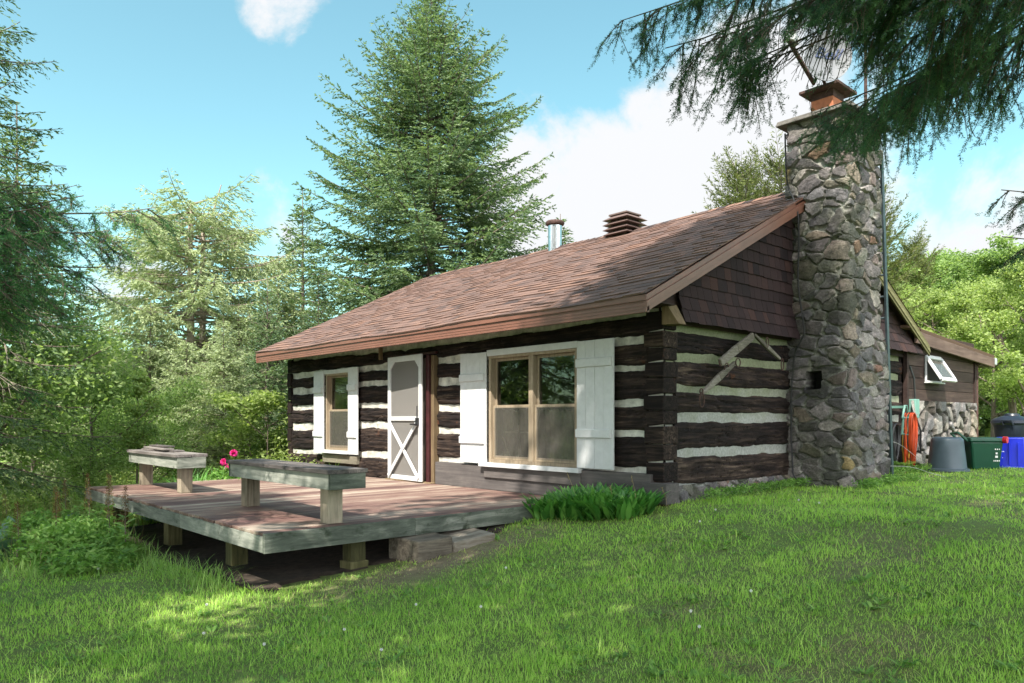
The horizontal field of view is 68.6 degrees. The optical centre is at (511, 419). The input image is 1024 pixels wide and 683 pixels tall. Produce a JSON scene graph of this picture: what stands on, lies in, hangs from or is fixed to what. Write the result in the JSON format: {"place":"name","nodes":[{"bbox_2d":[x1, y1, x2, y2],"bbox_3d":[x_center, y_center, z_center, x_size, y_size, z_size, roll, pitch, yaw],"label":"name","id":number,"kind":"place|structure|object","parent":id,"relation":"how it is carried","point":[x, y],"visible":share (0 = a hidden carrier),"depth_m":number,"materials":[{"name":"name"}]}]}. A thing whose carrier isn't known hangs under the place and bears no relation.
{"place":"outdoors","nodes":[
{"label":"outdoors","id":0,"kind":"place"},
{"bbox_2d":[0,457,314,571],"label":"dry grass","id":1,"kind":"structure","parent":0,"point":[138,521],"depth_m":10.75,"materials":[{"name":"plant"}]},
{"bbox_2d":[0,457,340,598],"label":"tall grass","id":2,"kind":"structure","parent":0,"point":[161,566],"depth_m":7.90,"materials":[{"name":"green plant"}]},
{"bbox_2d":[0,434,1023,682],"bbox_3d":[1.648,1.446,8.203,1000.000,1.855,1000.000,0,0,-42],"label":"ground","id":3,"kind":"structure","parent":0,"point":[412,572],"depth_m":5.24,"materials":[{"name":"green plant"}]},
{"bbox_2d":[0,493,18,519],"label":"dock plant","id":4,"kind":"object","parent":3,"relation":"on","point":[6,509],"visible":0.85,"depth_m":10.30,"materials":[{"name":"green plant"}]},
{"bbox_2d":[0,501,27,567],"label":"dock plant","id":5,"kind":"object","parent":3,"relation":"on","point":[18,534],"visible":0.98,"depth_m":8.38,"materials":[{"name":"brown plant"}]},
{"bbox_2d":[0,541,39,560],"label":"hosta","id":6,"kind":"object","parent":3,"relation":"on","point":[5,546],"visible":0.11,"depth_m":8.79,"materials":[{"name":"green plant"}]},
{"bbox_2d":[0,513,72,545],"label":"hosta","id":7,"kind":"object","parent":3,"relation":"on","point":[10,540],"visible":0.09,"depth_m":9.43,"materials":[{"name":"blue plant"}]},
{"bbox_2d":[0,328,93,504],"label":"tree","id":8,"kind":"object","parent":3,"relation":"on","point":[31,466],"visible":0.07,"depth_m":14.90,"materials":[{"name":"green plant"}]},
{"bbox_2d":[37,491,64,529],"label":"dock plant","id":9,"kind":"object","parent":3,"relation":"on","point":[57,495],"visible":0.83,"depth_m":8.94,"materials":[{"name":"brown plant"}]},
{"bbox_2d":[49,486,67,521],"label":"dock plant","id":10,"kind":"object","parent":3,"relation":"on","point":[54,489],"visible":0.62,"depth_m":9.74,"materials":[{"name":"brown plant"}]},
{"bbox_2d":[0,105,121,486],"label":"spruce tree","id":11,"kind":"object","parent":3,"relation":"on","point":[25,151],"visible":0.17,"depth_m":17.00,"materials":[{"name":"green plant"}]},
{"bbox_2d":[0,0,125,506],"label":"spruce tree","id":12,"kind":"object","parent":3,"relation":"on","point":[6,469],"visible":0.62,"depth_m":11.01,"materials":[{"name":"green plant"}]},
{"bbox_2d":[61,479,69,513],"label":"dock plant","id":13,"kind":"object","parent":3,"relation":"on","point":[63,506],"visible":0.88,"depth_m":10.21,"materials":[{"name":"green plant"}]},
{"bbox_2d":[0,342,133,474],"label":"broadleaf tree","id":14,"kind":"object","parent":3,"relation":"on","point":[103,402],"visible":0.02,"depth_m":16.60,"materials":[{"name":"green plant"}]},
{"bbox_2d":[0,291,136,504],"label":"broadleaf tree","id":15,"kind":"object","parent":3,"relation":"on","point":[63,343],"visible":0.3,"depth_m":12.19,"materials":[{"name":"green plant"}]},
{"bbox_2d":[0,505,142,576],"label":"leafy weeds","id":16,"kind":"object","parent":3,"relation":"on","point":[84,533],"visible":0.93,"depth_m":8.35,"materials":[{"name":"green plant"}]},
{"bbox_2d":[0,267,157,506],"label":"broadleaf tree","id":17,"kind":"object","parent":3,"relation":"on","point":[92,354],"visible":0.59,"depth_m":11.29,"materials":[{"name":"green plant"}]},
{"bbox_2d":[69,473,99,521],"bbox_3d":[-5.396,1.159,9.603,0.519,0.963,0.494,0,0,-42],"label":"dock plant","id":18,"kind":"object","parent":3,"relation":"on","point":[89,508],"visible":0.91,"depth_m":9.60,"materials":[{"name":"brown plant"}]},
{"bbox_2d":[0,164,191,440],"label":"fir tree","id":19,"kind":"object","parent":3,"relation":"on","point":[10,295],"visible":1,"depth_m":5.63,"materials":[{"name":"green plant"}]},
{"bbox_2d":[0,294,70,399],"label":"dead branch","id":20,"kind":"object","parent":19,"relation":"attached to","point":[12,383],"visible":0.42,"depth_m":8.42,"materials":[{"name":"brown plant"}]},
{"bbox_2d":[43,305,148,477],"bbox_3d":[-10.994,-0.415,19.113,3.399,5.015,3.013,0,0,-10],"label":"larch tree","id":21,"kind":"object","parent":3,"relation":"on","point":[86,316],"visible":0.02,"depth_m":19.03,"materials":[{"name":"green plant"}]},
{"bbox_2d":[22,355,186,503],"bbox_3d":[-7.480,0.373,13.414,2.948,3.003,2.842,0,0,-10],"label":"broadleaf tree","id":22,"kind":"object","parent":3,"relation":"on","point":[76,466],"visible":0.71,"depth_m":13.11,"materials":[{"name":"green plant"}]},
{"bbox_2d":[99,474,119,530],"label":"dock plant","id":23,"kind":"object","parent":3,"relation":"on","point":[108,487],"visible":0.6,"depth_m":8.90,"materials":[{"name":"brown plant"}]},
{"bbox_2d":[91,474,131,537],"bbox_3d":[-4.661,1.114,8.615,0.533,0.986,0.412,0,0,6],"label":"dock plant","id":24,"kind":"object","parent":3,"relation":"on","point":[110,506],"visible":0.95,"depth_m":8.64,"materials":[{"name":"brown plant"}]},
{"bbox_2d":[86,317,144,457],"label":"larch tree","id":25,"kind":"object","parent":3,"relation":"on","point":[106,325],"visible":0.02,"depth_m":24.91,"materials":[{"name":"green plant"}]},
{"bbox_2d":[100,485,144,551],"bbox_3d":[-4.338,1.159,8.355,0.481,0.866,0.560,0,0,1],"label":"dock plant","id":26,"kind":"object","parent":3,"relation":"on","point":[125,526],"visible":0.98,"depth_m":8.36,"materials":[{"name":"brown plant"}]},
{"bbox_2d":[112,368,165,483],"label":"sapling","id":27,"kind":"object","parent":3,"relation":"on","point":[144,385],"visible":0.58,"depth_m":13.85,"materials":[{"name":"green plant"}]},
{"bbox_2d":[69,374,214,484],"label":"broadleaf tree","id":28,"kind":"object","parent":3,"relation":"on","point":[179,398],"visible":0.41,"depth_m":15.14,"materials":[{"name":"green plant"}]},
{"bbox_2d":[95,300,193,473],"bbox_3d":[-9.604,-0.660,20.100,3.013,5.015,3.399,0,0,-42],"label":"larch tree","id":29,"kind":"object","parent":3,"relation":"on","point":[152,366],"visible":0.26,"depth_m":19.90,"materials":[{"name":"green plant"}]},
{"bbox_2d":[0,443,322,525],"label":"undergrowth","id":30,"kind":"object","parent":3,"relation":"on","point":[40,501],"visible":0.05,"depth_m":13.58,"materials":[{"name":"green plant"}]},
{"bbox_2d":[134,464,212,482],"bbox_3d":[-5.529,1.168,12.581,2.150,0.805,2.250,0,0,17],"label":"daylily","id":31,"kind":"object","parent":3,"relation":"on","point":[197,477],"visible":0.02,"depth_m":12.91,"materials":[{"name":"green plant"}]},
{"bbox_2d":[132,338,230,482],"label":"larch tree","id":32,"kind":"object","parent":3,"relation":"on","point":[181,369],"visible":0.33,"depth_m":16.88,"materials":[{"name":"green plant"}]},
{"bbox_2d":[62,168,304,451],"bbox_3d":[-9.509,-2.475,22.245,6.524,8.437,6.918,0,0,-29],"label":"larch tree","id":33,"kind":"object","parent":3,"relation":"on","point":[117,309],"visible":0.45,"depth_m":20.97,"materials":[{"name":"green plant"}]},
{"bbox_2d":[137,376,230,459],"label":"broadleaf tree","id":34,"kind":"object","parent":3,"relation":"on","point":[166,424],"visible":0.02,"depth_m":17.22,"materials":[{"name":"green plant"}]},
{"bbox_2d":[153,468,221,482],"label":"daylily","id":35,"kind":"object","parent":3,"relation":"on","point":[202,477],"visible":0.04,"depth_m":12.23,"materials":[{"name":"green plant"}]},
{"bbox_2d":[75,183,305,435],"bbox_3d":[-9.474,-2.388,22.465,6.394,8.268,6.779,0,0,19],"label":"larch tree","id":36,"kind":"object","parent":3,"relation":"on","point":[201,334],"visible":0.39,"depth_m":21.54,"materials":[{"name":"green plant"}]},
{"bbox_2d":[165,464,239,482],"bbox_3d":[-4.804,1.081,12.373,2.178,0.829,2.255,0,0,-42],"label":"daylily","id":37,"kind":"object","parent":3,"relation":"on","point":[215,477],"visible":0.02,"depth_m":12.13,"materials":[{"name":"green plant"}]},
{"bbox_2d":[204,450,240,479],"bbox_3d":[-4.777,0.951,12.547,0.644,0.885,0.629,0,0,10],"label":"peony","id":38,"kind":"object","parent":3,"relation":"on","point":[218,472],"visible":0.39,"depth_m":12.46,"materials":[{"name":"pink plant"}]},
{"bbox_2d":[170,318,279,480],"bbox_3d":[-6.276,-0.278,16.415,2.631,3.883,2.333,0,0,-13],"label":"larch tree","id":39,"kind":"object","parent":3,"relation":"on","point":[215,370],"visible":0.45,"depth_m":16.32,"materials":[{"name":"green plant"}]},
{"bbox_2d":[200,306,280,454],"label":"larch tree","id":40,"kind":"object","parent":3,"relation":"on","point":[238,339],"visible":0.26,"depth_m":20.92,"materials":[{"name":"green plant"}]},
{"bbox_2d":[196,391,286,458],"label":"broadleaf tree","id":41,"kind":"object","parent":3,"relation":"on","point":[226,431],"visible":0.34,"depth_m":15.71,"materials":[{"name":"green plant"}]},
{"bbox_2d":[194,388,289,460],"bbox_3d":[-5.295,0.406,15.465,2.396,2.179,1.734,0,0,-42],"label":"shrub","id":42,"kind":"object","parent":3,"relation":"on","point":[261,401],"visible":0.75,"depth_m":15.09,"materials":[{"name":"green plant"}]},
{"bbox_2d":[228,280,290,458],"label":"tree","id":43,"kind":"object","parent":3,"relation":"on","point":[267,383],"visible":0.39,"depth_m":18.39,"materials":[{"name":"green plant"}]},
{"bbox_2d":[218,254,317,431],"bbox_3d":[-7.905,-1.851,25.941,4.617,7.685,5.208,0,0,31],"label":"larch tree","id":44,"kind":"object","parent":3,"relation":"on","point":[285,308],"visible":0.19,"depth_m":25.74,"materials":[{"name":"green plant"}]},
{"bbox_2d":[258,190,343,431],"bbox_3d":[-8.252,-3.476,29.149,5.682,10.853,6.150,0,0,23],"label":"spruce tree","id":45,"kind":"object","parent":3,"relation":"on","point":[301,290],"visible":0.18,"depth_m":28.78,"materials":[{"name":"green plant"}]},
{"bbox_2d":[270,276,339,441],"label":"spruce tree","id":46,"kind":"object","parent":3,"relation":"on","point":[319,291],"visible":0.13,"depth_m":21.91,"materials":[{"name":"green plant"}]},
{"bbox_2d":[107,492,542,594],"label":"soil","id":47,"kind":"structure","parent":3,"relation":"on","point":[274,571],"depth_m":7.75,"materials":[{"name":"brown soil"}]},
{"bbox_2d":[86,477,543,569],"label":"wooden deck","id":48,"kind":"structure","parent":47,"relation":"on","point":[283,517],"depth_m":8.06,"materials":[{"name":"wood"}]},
{"bbox_2d":[127,449,207,492],"bbox_3d":[-4.836,0.707,10.449,0.412,0.516,2.113,0,0,-42],"label":"bench","id":49,"kind":"object","parent":48,"relation":"on","point":[184,464],"visible":0.96,"depth_m":9.85,"materials":[{"name":"grey wood"}]},
{"bbox_2d":[141,444,184,451],"bbox_3d":[-4.972,0.407,10.628,0.250,0.075,1.210,0,0,-42],"label":"board pile","id":50,"kind":"object","parent":49,"relation":"on","point":[156,447],"visible":1,"depth_m":10.54,"materials":[{"name":"grey wood"}]},
{"bbox_2d":[226,459,367,523],"bbox_3d":[-2.248,0.706,7.605,0.412,0.514,2.304,0,0,-42],"label":"bench","id":51,"kind":"object","parent":48,"relation":"on","point":[331,482],"visible":1,"depth_m":7.04,"materials":[{"name":"grey wood"}]},
{"bbox_2d":[275,0,569,318],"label":"spruce tree","id":52,"kind":"object","parent":3,"relation":"on","point":[417,170],"visible":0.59,"depth_m":23.57,"materials":[{"name":"green plant"}]},
{"bbox_2d":[389,528,494,562],"bbox_3d":[-0.691,1.263,7.463,0.976,0.274,0.458,0,0,-38],"label":"timber step","id":53,"kind":"object","parent":3,"relation":"on","point":[420,548],"visible":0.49,"depth_m":7.24,"materials":[{"name":"grey wood"}]},
{"bbox_2d":[3,285,1019,436],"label":"distant woods","id":54,"kind":"object","parent":3,"relation":"on","point":[984,429],"depth_m":48.24,"materials":[{"name":"green plant"}]},
{"bbox_2d":[0,471,1023,682],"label":"lawn weeds","id":55,"kind":"object","parent":3,"relation":"on","point":[868,604],"visible":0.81,"depth_m":4.92,"materials":[{"name":"green plant"}]},
{"bbox_2d":[0,475,1023,682],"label":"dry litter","id":56,"kind":"object","parent":3,"relation":"on","point":[615,614],"visible":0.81,"depth_m":4.83,"materials":[{"name":"plant"}]},
{"bbox_2d":[540,214,573,250],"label":"spruce tree","id":57,"kind":"object","parent":3,"relation":"on","point":[565,239],"visible":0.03,"depth_m":24.44,"materials":[{"name":"green plant"}]},
{"bbox_2d":[521,483,598,519],"bbox_3d":[0.577,0.920,8.542,1.109,0.379,0.905,0,0,-42],"label":"lily of the valley","id":58,"kind":"object","parent":3,"relation":"on","point":[542,509],"visible":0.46,"depth_m":8.30,"materials":[{"name":"green plant"}]},
{"bbox_2d":[541,482,646,521],"bbox_3d":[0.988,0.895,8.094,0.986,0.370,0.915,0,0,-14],"label":"lily of the valley","id":59,"kind":"object","parent":3,"relation":"on","point":[589,510],"visible":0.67,"depth_m":7.88,"materials":[{"name":"green plant"}]},
{"bbox_2d":[255,79,996,506],"bbox_3d":[2.819,-1.570,14.974,11.994,5.740,10.180,0,0,-42],"label":"log cabin","id":60,"kind":"object","parent":3,"relation":"on","point":[589,361],"visible":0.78,"depth_m":9.89,"materials":[{"name":"wood"}]},
{"bbox_2d":[321,368,348,453],"bbox_3d":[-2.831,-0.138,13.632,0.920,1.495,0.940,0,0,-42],"label":"window","id":61,"kind":"structure","parent":60,"relation":"in","point":[340,407],"depth_m":13.59,"materials":[{"name":"white paint"}]},
{"bbox_2d":[387,354,422,481],"bbox_3d":[-1.688,-0.020,11.661,0.141,1.930,1.000,0,0,-39],"label":"screen door","id":62,"kind":"structure","parent":60,"relation":"in","point":[405,373],"depth_m":11.64,"materials":[{"name":"white paint"}]},
{"bbox_2d":[423,358,425,480],"bbox_3d":[-1.549,-0.017,11.777,0.040,1.935,1.010,0,0,-42],"label":"inner door","id":63,"kind":"structure","parent":60,"relation":"in","point":[424,359],"depth_m":11.52,"materials":[{"name":"brown wood"}]},
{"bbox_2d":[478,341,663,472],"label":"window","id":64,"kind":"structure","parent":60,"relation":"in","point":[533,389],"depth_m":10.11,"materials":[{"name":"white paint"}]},
{"bbox_2d":[699,333,783,407],"bbox_3d":[2.775,-0.591,9.004,1.949,0.928,0.074,0,0,-44],"label":"whippletree","id":65,"kind":"object","parent":60,"relation":"attached to","point":[735,349],"visible":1,"depth_m":8.81,"materials":[{"name":"grey wood"}]},
{"bbox_2d":[784,133,804,488],"bbox_3d":[3.756,-1.410,9.803,0.155,4.718,0.414,0,0,-36],"label":"cable","id":66,"kind":"object","parent":60,"relation":"attached to","point":[800,309],"visible":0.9,"depth_m":9.90,"materials":[{"name":"black rubber"}]},
{"bbox_2d":[783,31,851,84],"bbox_3d":[4.030,-4.563,9.799,1.132,1.092,0.421,0,0,-35],"label":"satellite dish","id":67,"kind":"object","parent":60,"relation":"on","point":[834,71],"visible":0.45,"depth_m":9.87,"materials":[{"name":"metal"}]},
{"bbox_2d":[864,19,874,100],"bbox_3d":[4.838,-4.800,10.212,0.238,1.560,0.789,0,0,1],"label":"antenna pole","id":68,"kind":"object","parent":60,"relation":"on","point":[865,82],"depth_m":10.25,"materials":[{"name":"metal"}]},
{"bbox_2d":[885,423,900,462],"bbox_3d":[6.123,0.405,12.126,0.453,0.683,0.205,0,0,-42],"label":"garden hose","id":69,"kind":"object","parent":60,"relation":"hanging from","point":[897,435],"visible":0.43,"depth_m":12.12,"materials":[{"name":"black rubber"}]},
{"bbox_2d":[892,405,908,435],"bbox_3d":[6.358,0.020,12.328,0.308,0.504,0.238,0,0,-42],"label":"cord hanger","id":70,"kind":"object","parent":60,"relation":"attached to","point":[903,417],"visible":0.81,"depth_m":12.22,"materials":[{"name":"green metal"}]},
{"bbox_2d":[904,413,917,466],"bbox_3d":[6.475,0.335,12.206,0.320,0.887,0.158,0,0,-42],"label":"extension cord","id":71,"kind":"object","parent":70,"relation":"hanging from","point":[913,431],"visible":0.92,"depth_m":12.20,"materials":[{"name":"orange rubber"}]},
{"bbox_2d":[902,435,909,463],"bbox_3d":[6.574,0.535,12.520,0.206,0.790,0.089,0,0,-42],"label":"yellow hose","id":72,"kind":"object","parent":60,"relation":"hanging from","point":[903,452],"visible":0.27,"depth_m":12.51,"materials":[{"name":"rubber"}]},
{"bbox_2d":[909,366,921,453],"bbox_3d":[6.912,-0.051,12.834,0.410,1.709,0.116,0,0,-42],"label":"meter box","id":73,"kind":"object","parent":60,"relation":"attached to","point":[916,402],"visible":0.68,"depth_m":12.75,"materials":[{"name":"green metal"}]},
{"bbox_2d":[924,356,939,381],"bbox_3d":[7.579,-0.890,13.528,0.780,0.460,0.015,0,0,-42],"label":"window frame","id":74,"kind":"structure","parent":60,"relation":"in","point":[931,375],"depth_m":13.51,"materials":[{"name":"white wood"}]},
{"bbox_2d":[924,355,956,383],"bbox_3d":[7.678,-0.889,13.419,0.780,0.499,0.307,0,0,-42],"label":"window","id":75,"kind":"structure","parent":60,"relation":"in","point":[927,358],"depth_m":13.34,"materials":[{"name":"white paint"}]},
{"bbox_2d":[595,488,670,520],"bbox_3d":[1.251,0.894,7.960,0.946,0.313,0.813,0,0,-18],"label":"lily of the valley","id":76,"kind":"object","parent":3,"relation":"on","point":[649,502],"visible":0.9,"depth_m":7.75,"materials":[{"name":"green plant"}]},
{"bbox_2d":[691,146,780,212],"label":"pine tree","id":77,"kind":"object","parent":3,"relation":"on","point":[746,186],"visible":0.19,"depth_m":32.51,"materials":[{"name":"green plant"}]},
{"bbox_2d":[731,124,786,198],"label":"pine tree","id":78,"kind":"object","parent":3,"relation":"on","point":[774,170],"visible":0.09,"depth_m":33.56,"materials":[{"name":"green plant"}]},
{"bbox_2d":[589,0,1023,296],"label":"spruce tree","id":79,"kind":"object","parent":3,"relation":"on","point":[981,49],"visible":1,"depth_m":4.62,"materials":[{"name":"green plant"}]},
{"bbox_2d":[698,464,934,498],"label":"leafy weeds","id":80,"kind":"object","parent":3,"relation":"on","point":[870,481],"visible":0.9,"depth_m":9.35,"materials":[{"name":"green plant"}]},
{"bbox_2d":[880,160,893,475],"bbox_3d":[5.261,-1.400,10.949,0.427,4.514,1.017,0,0,35],"label":"pole","id":81,"kind":"object","parent":3,"relation":"on","point":[884,253],"visible":0.25,"depth_m":10.77,"materials":[{"name":"metal"}]},
{"bbox_2d":[894,461,916,469],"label":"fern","id":82,"kind":"object","parent":3,"relation":"on","point":[901,465],"visible":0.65,"depth_m":11.81,"materials":[{"name":"green plant"}]},
{"bbox_2d":[878,177,949,336],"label":"pine tree","id":83,"kind":"object","parent":3,"relation":"on","point":[890,238],"visible":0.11,"depth_m":25.22,"materials":[{"name":"green plant"}]},
{"bbox_2d":[888,220,945,328],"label":"pine tree","id":84,"kind":"object","parent":3,"relation":"on","point":[925,268],"visible":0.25,"depth_m":37.34,"materials":[{"name":"green plant"}]},
{"bbox_2d":[918,249,973,331],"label":"broadleaf tree","id":85,"kind":"object","parent":3,"relation":"on","point":[938,267],"visible":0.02,"depth_m":39.35,"materials":[{"name":"green plant"}]},
{"bbox_2d":[927,437,969,471],"bbox_3d":[6.898,0.551,11.899,0.635,0.530,0.635,0,0,6],"label":"upturned bin","id":86,"kind":"object","parent":3,"relation":"on","point":[947,454],"visible":0.93,"depth_m":11.69,"materials":[{"name":"grey plastic"}]},
{"bbox_2d":[898,282,1000,376],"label":"broadleaf tree","id":87,"kind":"object","parent":3,"relation":"on","point":[917,294],"visible":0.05,"depth_m":33.96,"materials":[{"name":"green plant"}]},
{"bbox_2d":[892,249,1010,373],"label":"broadleaf tree","id":88,"kind":"object","parent":3,"relation":"on","point":[954,269],"visible":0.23,"depth_m":36.51,"materials":[{"name":"green plant"}]},
{"bbox_2d":[904,274,1021,390],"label":"broadleaf tree","id":89,"kind":"object","parent":3,"relation":"on","point":[938,301],"visible":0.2,"depth_m":31.57,"materials":[{"name":"green plant"}]},
{"bbox_2d":[929,247,1018,376],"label":"broadleaf tree","id":90,"kind":"object","parent":3,"relation":"on","point":[949,251],"depth_m":49.39,"materials":[{"name":"green plant"}]},
{"bbox_2d":[928,247,1020,423],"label":"broadleaf tree","id":91,"kind":"object","parent":3,"relation":"on","point":[986,411],"visible":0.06,"depth_m":40.83,"materials":[{"name":"green plant"}]},
{"bbox_2d":[950,432,1008,469],"bbox_3d":[7.567,0.507,12.181,0.745,0.616,0.517,0,0,6],"label":"green bin","id":92,"kind":"object","parent":3,"relation":"on","point":[983,452],"visible":0.79,"depth_m":12.00,"materials":[{"name":"plastic"}]},
{"bbox_2d":[937,280,1023,436],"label":"broadleaf tree","id":93,"kind":"object","parent":3,"relation":"on","point":[959,305],"visible":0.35,"depth_m":26.88,"materials":[{"name":"green plant"}]},
{"bbox_2d":[960,258,1023,413],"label":"broadleaf tree","id":94,"kind":"object","parent":3,"relation":"on","point":[1010,378],"visible":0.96,"depth_m":23.66,"materials":[{"name":"green plant"}]},
{"bbox_2d":[970,231,1023,416],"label":"broadleaf tree","id":95,"kind":"object","parent":3,"relation":"on","point":[987,260],"visible":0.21,"depth_m":35.03,"materials":[{"name":"green plant"}]},
{"bbox_2d":[990,413,1023,436],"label":"rubbish can","id":96,"kind":"object","parent":3,"relation":"on","point":[1010,424],"visible":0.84,"depth_m":13.56,"materials":[{"name":"black plastic"}]},
{"bbox_2d":[997,335,1016,412],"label":"tree trunk","id":97,"kind":"object","parent":3,"relation":"on","point":[1012,407],"visible":0.27,"depth_m":25.94,"materials":[{"name":"brown plant"}]},
{"bbox_2d":[996,324,1023,366],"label":"broadleaf tree","id":98,"kind":"object","parent":3,"relation":"on","point":[1022,330],"visible":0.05,"depth_m":31.71,"materials":[{"name":"green plant"}]},
{"bbox_2d":[1000,437,1023,467],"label":"blue box","id":99,"kind":"object","parent":3,"relation":"on","point":[1012,454],"visible":0.6,"depth_m":12.16,"materials":[{"name":"plastic"}]},
{"bbox_2d":[0,0,1023,417],"label":"sky","id":100,"kind":"structure","parent":0,"point":[215,93],"materials":[{"name":"blue"}]}
]}

